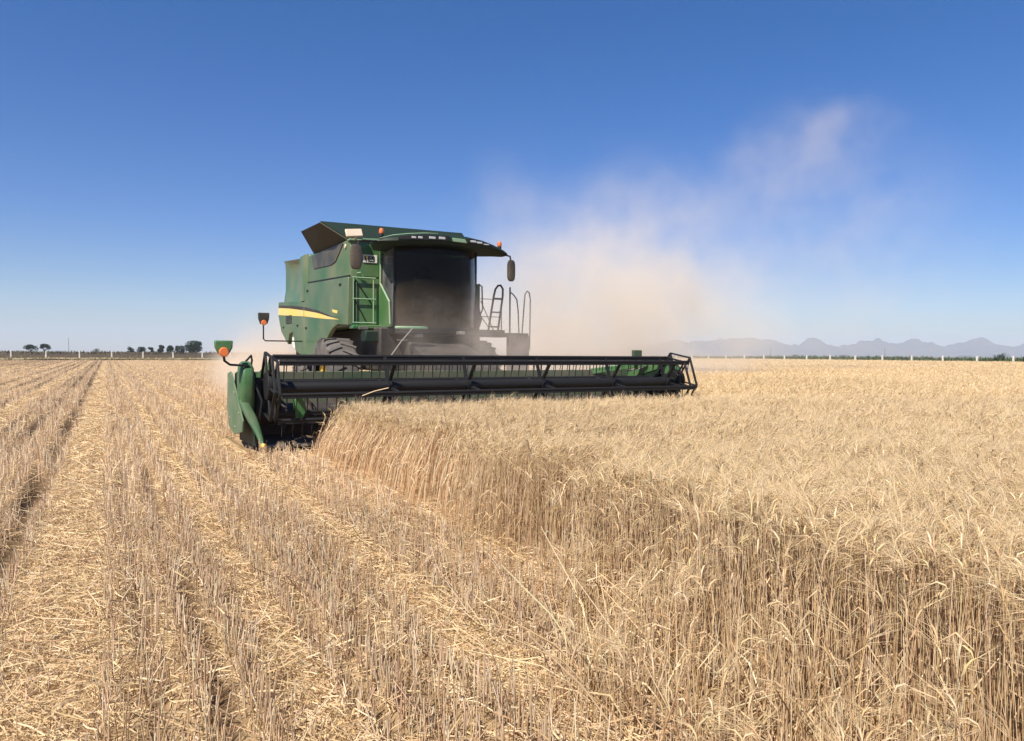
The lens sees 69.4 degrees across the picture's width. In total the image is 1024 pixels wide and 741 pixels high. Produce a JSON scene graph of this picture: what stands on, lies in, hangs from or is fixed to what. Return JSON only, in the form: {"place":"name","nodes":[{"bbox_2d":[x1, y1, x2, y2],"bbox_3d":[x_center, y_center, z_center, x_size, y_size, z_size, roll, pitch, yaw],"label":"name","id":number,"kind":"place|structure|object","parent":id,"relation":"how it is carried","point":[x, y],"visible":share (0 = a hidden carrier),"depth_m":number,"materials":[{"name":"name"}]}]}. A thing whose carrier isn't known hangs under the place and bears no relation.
{"place":"outdoors","nodes":[
{"label":"outdoors","id":0,"kind":"place"},
{"bbox_2d":[0,356,262,359],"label":"verge","id":1,"kind":"structure","parent":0,"point":[138,358],"depth_m":141.56,"materials":[{"name":"beige plant"}]},
{"bbox_2d":[4,350,594,359],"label":"post fence","id":2,"kind":"object","parent":1,"relation":"on","point":[11,353],"visible":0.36,"depth_m":158.70,"materials":[{"name":"wood"}]},
{"bbox_2d":[188,360,292,370],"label":"field soil","id":3,"kind":"structure","parent":0,"point":[257,364],"depth_m":111.84,"materials":[{"name":"soil"}]},
{"bbox_2d":[0,352,544,358],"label":"earth bank","id":4,"kind":"structure","parent":0,"point":[83,355],"depth_m":168.64,"materials":[{"name":"brown soil"}]},
{"bbox_2d":[0,350,579,355],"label":"bank scrub","id":5,"kind":"object","parent":4,"relation":"on","point":[118,352],"visible":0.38,"depth_m":176.27,"materials":[{"name":"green plant"}]},
{"bbox_2d":[0,360,1023,740],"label":"field","id":6,"kind":"structure","parent":0,"point":[234,442],"depth_m":4.03,"materials":[{"name":"beige plant"}]},
{"bbox_2d":[0,365,735,740],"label":"loose straw","id":7,"kind":"object","parent":6,"relation":"on","point":[80,503],"visible":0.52,"depth_m":4.30,"materials":[{"name":"beige plant"}]},
{"bbox_2d":[0,359,773,740],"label":"wheat stubble","id":8,"kind":"object","parent":6,"relation":"on","point":[228,619],"visible":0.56,"depth_m":4.82,"materials":[{"name":"beige plant"}]},
{"bbox_2d":[214,221,697,447],"bbox_3d":[-3.186,-1.246,18.434,9.294,4.736,12.864,0,1,-29],"label":"combine harvester","id":9,"kind":"object","parent":6,"relation":"on","point":[396,311],"visible":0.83,"depth_m":16.09,"materials":[{"name":"green paint"}]},
{"bbox_2d":[1,351,1022,368],"bbox_3d":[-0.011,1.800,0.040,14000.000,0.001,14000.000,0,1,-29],"label":"ground","id":10,"kind":"structure","parent":0,"point":[530,354],"depth_m":1513.26,"materials":[{"name":"brown soil"}]},
{"bbox_2d":[23,344,38,351],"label":"tree","id":11,"kind":"object","parent":10,"relation":"on","point":[29,346],"visible":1,"depth_m":257.56,"materials":[{"name":"green plant"}]},
{"bbox_2d":[39,344,50,350],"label":"tree","id":12,"kind":"object","parent":10,"relation":"on","point":[46,346],"visible":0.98,"depth_m":258.62,"materials":[{"name":"green plant"}]},
{"bbox_2d":[137,347,145,351],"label":"tree","id":13,"kind":"object","parent":10,"relation":"on","point":[141,349],"visible":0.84,"depth_m":257.56,"materials":[{"name":"green plant"}]},
{"bbox_2d":[157,345,164,351],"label":"tree","id":14,"kind":"object","parent":10,"relation":"on","point":[161,348],"visible":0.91,"depth_m":257.61,"materials":[{"name":"green plant"}]},
{"bbox_2d":[166,345,173,352],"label":"tree","id":15,"kind":"object","parent":10,"relation":"on","point":[170,349],"visible":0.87,"depth_m":259.10,"materials":[{"name":"green plant"}]},
{"bbox_2d":[173,345,184,352],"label":"tree","id":16,"kind":"object","parent":10,"relation":"on","point":[179,348],"visible":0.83,"depth_m":258.98,"materials":[{"name":"green plant"}]},
{"bbox_2d":[183,340,201,352],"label":"tree","id":17,"kind":"object","parent":10,"relation":"on","point":[192,347],"visible":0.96,"depth_m":259.20,"materials":[{"name":"green plant"}]},
{"bbox_2d":[621,354,1014,361],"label":"post fence","id":18,"kind":"object","parent":10,"relation":"on","point":[1013,358],"visible":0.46,"depth_m":143.68,"materials":[{"name":"wood"}]},
{"bbox_2d":[994,353,1009,357],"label":"shrub","id":19,"kind":"object","parent":10,"relation":"on","point":[1001,356],"visible":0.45,"depth_m":259.98,"materials":[{"name":"green plant"}]},
{"bbox_2d":[0,0,1023,352],"label":"sky","id":20,"kind":"structure","parent":0,"point":[838,173],"materials":[{"name":"blue"}]},
{"bbox_2d":[267,356,1023,740],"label":"standing wheat","id":21,"kind":"object","parent":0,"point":[911,472],"visible":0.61,"depth_m":4.21,"materials":[{"name":"plant"}]},
{"bbox_2d":[495,337,1023,356],"bbox_3d":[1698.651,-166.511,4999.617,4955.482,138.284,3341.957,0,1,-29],"label":"mountains","id":22,"kind":"structure","parent":0,"point":[978,347],"depth_m":4747.05,"materials":[{"name":"grey stone"}]},
{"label":"green field","id":23,"kind":"structure","parent":0,"visible":0},
{"bbox_2d":[541,353,1023,362],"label":"green crop","id":24,"kind":"object","parent":23,"relation":"on","point":[902,358],"visible":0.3,"depth_m":189.50,"materials":[{"name":"green plant"}]}
]}

